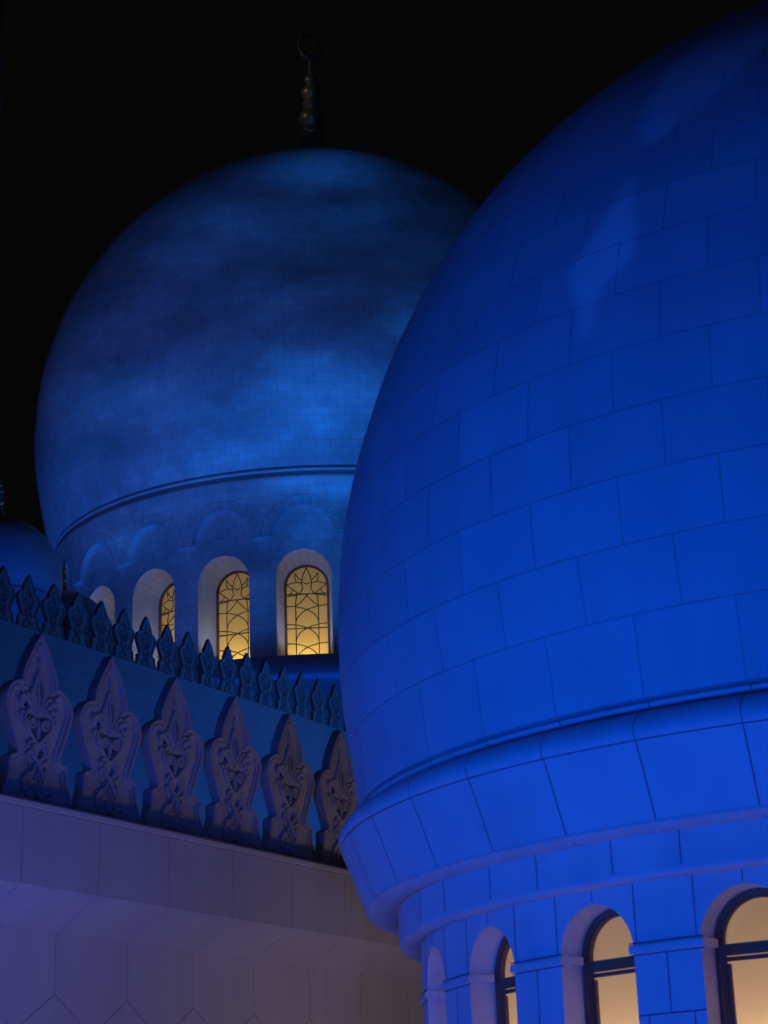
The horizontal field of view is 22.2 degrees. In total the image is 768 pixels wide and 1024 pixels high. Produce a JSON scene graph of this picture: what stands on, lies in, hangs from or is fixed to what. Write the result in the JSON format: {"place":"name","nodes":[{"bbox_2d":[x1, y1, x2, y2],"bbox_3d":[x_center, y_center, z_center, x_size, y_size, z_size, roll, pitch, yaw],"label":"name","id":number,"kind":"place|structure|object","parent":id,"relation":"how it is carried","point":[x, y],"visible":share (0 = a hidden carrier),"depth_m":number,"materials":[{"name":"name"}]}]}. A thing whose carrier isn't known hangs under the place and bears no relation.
{"place":"outdoors","nodes":[
{"label":"outdoors","id":0,"kind":"place"},
{"bbox_2d":[0,0,765,537],"label":"sky","id":1,"kind":"structure","parent":0,"point":[109,107],"materials":[{"name":"black"}]},
{"bbox_2d":[338,0,767,1023],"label":"marble dome","id":2,"kind":"structure","parent":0,"point":[552,624],"depth_m":16.03,"materials":[{"name":"grey stone"}]},
{"bbox_2d":[495,936,517,1023],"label":"window","id":3,"kind":"structure","parent":2,"relation":"in","point":[505,986],"depth_m":16.94,"materials":[{"name":"glass"}]},
{"bbox_2d":[582,909,638,1023],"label":"window","id":4,"kind":"structure","parent":2,"relation":"in","point":[609,975],"depth_m":15.80,"materials":[{"name":"glass"}]},
{"bbox_2d":[714,888,767,1023],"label":"window","id":5,"kind":"structure","parent":2,"relation":"in","point":[741,929],"depth_m":15.00,"materials":[{"name":"glass"}]},
{"label":"upper roof","id":6,"kind":"structure","parent":0,"visible":0},
{"bbox_2d":[0,476,62,631],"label":"marble dome","id":7,"kind":"structure","parent":6,"relation":"on","point":[26,549],"depth_m":75.48,"materials":[{"name":"white stone"}]},
{"bbox_2d":[60,560,114,652],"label":"marble dome","id":8,"kind":"structure","parent":6,"relation":"on","point":[67,597],"depth_m":87.02,"materials":[{"name":"white stone"}]},
{"bbox_2d":[35,34,481,726],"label":"marble dome","id":9,"kind":"structure","parent":6,"relation":"on","point":[225,344],"depth_m":107.81,"materials":[{"name":"grey stone"}]},
{"bbox_2d":[158,583,174,660],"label":"window","id":10,"kind":"structure","parent":9,"relation":"in","point":[167,599],"depth_m":107.89,"materials":[{"name":"yellow glass"}]},
{"bbox_2d":[216,571,249,660],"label":"window","id":11,"kind":"structure","parent":9,"relation":"in","point":[232,593],"depth_m":105.75,"materials":[{"name":"yellow glass"}]},
{"bbox_2d":[284,565,329,654],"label":"window","id":12,"kind":"structure","parent":9,"relation":"in","point":[306,588],"depth_m":105.01,"materials":[{"name":"yellow glass"}]},
{"label":"terrace ground","id":13,"kind":"structure","parent":0,"visible":0},
{"bbox_2d":[0,793,423,1023],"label":"parapet wall","id":14,"kind":"structure","parent":13,"relation":"on","point":[106,920],"depth_m":23.28,"materials":[{"name":"stone"}]},
{"bbox_2d":[0,633,72,808],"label":"merlon","id":15,"kind":"object","parent":14,"relation":"on","point":[36,712],"visible":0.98,"depth_m":22.09,"materials":[{"name":"stone"}]},
{"bbox_2d":[71,656,141,823],"bbox_3d":[-3.283,2.715,23.193,0.150,2.080,1.266,-13,-22,29],"label":"merlon","id":16,"kind":"object","parent":14,"relation":"on","point":[106,727],"visible":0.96,"depth_m":23.12,"materials":[{"name":"stone"}]},
{"bbox_2d":[140,676,204,837],"bbox_3d":[-2.621,3.053,24.228,0.150,2.080,1.266,-13,-22,29],"label":"merlon","id":17,"kind":"object","parent":14,"relation":"on","point":[171,746],"visible":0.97,"depth_m":24.16,"materials":[{"name":"stone"}]},
{"bbox_2d":[202,696,263,849],"bbox_3d":[-1.960,3.390,25.264,0.150,2.080,1.266,-13,-22,29],"label":"merlon","id":18,"kind":"object","parent":14,"relation":"on","point":[231,761],"visible":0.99,"depth_m":25.19,"materials":[{"name":"stone"}]},
{"bbox_2d":[260,713,316,861],"bbox_3d":[-1.299,3.728,26.299,0.150,2.080,1.266,-13,-22,29],"label":"merlon","id":19,"kind":"object","parent":14,"relation":"on","point":[287,781],"visible":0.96,"depth_m":26.23,"materials":[{"name":"stone"}]},
{"bbox_2d":[313,730,357,868],"bbox_3d":[-0.637,4.065,27.334,0.150,2.080,1.266,-13,-22,29],"label":"merlon","id":20,"kind":"object","parent":14,"relation":"on","point":[335,798],"visible":0.69,"depth_m":27.16,"materials":[{"name":"stone"}]},
{"label":"lower roof","id":21,"kind":"structure","parent":0,"visible":0},
{"bbox_2d":[0,619,353,848],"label":"parapet wall","id":22,"kind":"structure","parent":21,"relation":"on","point":[76,666],"depth_m":70.05,"materials":[{"name":"stone"}]},
{"bbox_2d":[0,565,15,623],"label":"merlon","id":23,"kind":"object","parent":22,"relation":"on","point":[7,593],"visible":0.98,"depth_m":65.19,"materials":[{"name":"stone"}]},
{"bbox_2d":[15,575,40,631],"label":"merlon","id":24,"kind":"object","parent":22,"relation":"on","point":[28,600],"visible":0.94,"depth_m":66.07,"materials":[{"name":"stone"}]},
{"bbox_2d":[41,584,65,639],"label":"merlon","id":25,"kind":"object","parent":22,"relation":"on","point":[53,609],"visible":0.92,"depth_m":67.11,"materials":[{"name":"stone"}]},
{"bbox_2d":[65,592,88,647],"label":"merlon","id":26,"kind":"object","parent":22,"relation":"on","point":[77,616],"visible":0.96,"depth_m":68.14,"materials":[{"name":"stone"}]},
{"bbox_2d":[89,601,111,654],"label":"merlon","id":27,"kind":"object","parent":22,"relation":"on","point":[100,623],"visible":0.97,"depth_m":69.19,"materials":[{"name":"stone"}]},
{"bbox_2d":[112,609,134,662],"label":"merlon","id":28,"kind":"object","parent":22,"relation":"on","point":[123,633],"visible":0.98,"depth_m":70.22,"materials":[{"name":"stone"}]},
{"bbox_2d":[134,617,156,669],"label":"merlon","id":29,"kind":"object","parent":22,"relation":"on","point":[145,640],"visible":0.97,"depth_m":71.27,"materials":[{"name":"stone"}]},
{"bbox_2d":[156,624,177,676],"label":"merlon","id":30,"kind":"object","parent":22,"relation":"on","point":[166,647],"visible":0.96,"depth_m":72.31,"materials":[{"name":"stone"}]},
{"bbox_2d":[177,632,197,682],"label":"merlon","id":31,"kind":"object","parent":22,"relation":"on","point":[187,653],"visible":0.96,"depth_m":73.36,"materials":[{"name":"stone"}]},
{"bbox_2d":[198,639,217,689],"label":"merlon","id":32,"kind":"object","parent":22,"relation":"on","point":[208,662],"visible":0.98,"depth_m":74.40,"materials":[{"name":"stone"}]},
{"bbox_2d":[218,646,237,695],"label":"merlon","id":33,"kind":"object","parent":22,"relation":"on","point":[227,668],"visible":0.94,"depth_m":75.44,"materials":[{"name":"stone"}]},
{"bbox_2d":[237,653,256,701],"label":"merlon","id":34,"kind":"object","parent":22,"relation":"on","point":[246,674],"visible":0.92,"depth_m":76.47,"materials":[{"name":"stone"}]},
{"bbox_2d":[256,659,274,707],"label":"merlon","id":35,"kind":"object","parent":22,"relation":"on","point":[265,681],"visible":0.97,"depth_m":77.51,"materials":[{"name":"stone"}]},
{"bbox_2d":[274,666,292,713],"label":"merlon","id":36,"kind":"object","parent":22,"relation":"on","point":[283,687],"visible":0.94,"depth_m":78.55,"materials":[{"name":"stone"}]},
{"bbox_2d":[292,672,310,719],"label":"merlon","id":37,"kind":"object","parent":22,"relation":"on","point":[301,694],"visible":0.98,"depth_m":79.59,"materials":[{"name":"stone"}]},
{"bbox_2d":[310,678,327,724],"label":"merlon","id":38,"kind":"object","parent":22,"relation":"on","point":[318,700],"visible":0.98,"depth_m":80.63,"materials":[{"name":"stone"}]},
{"bbox_2d":[327,684,343,730],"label":"merlon","id":39,"kind":"object","parent":22,"relation":"on","point":[334,707],"visible":0.97,"depth_m":81.67,"materials":[{"name":"stone"}]}
]}

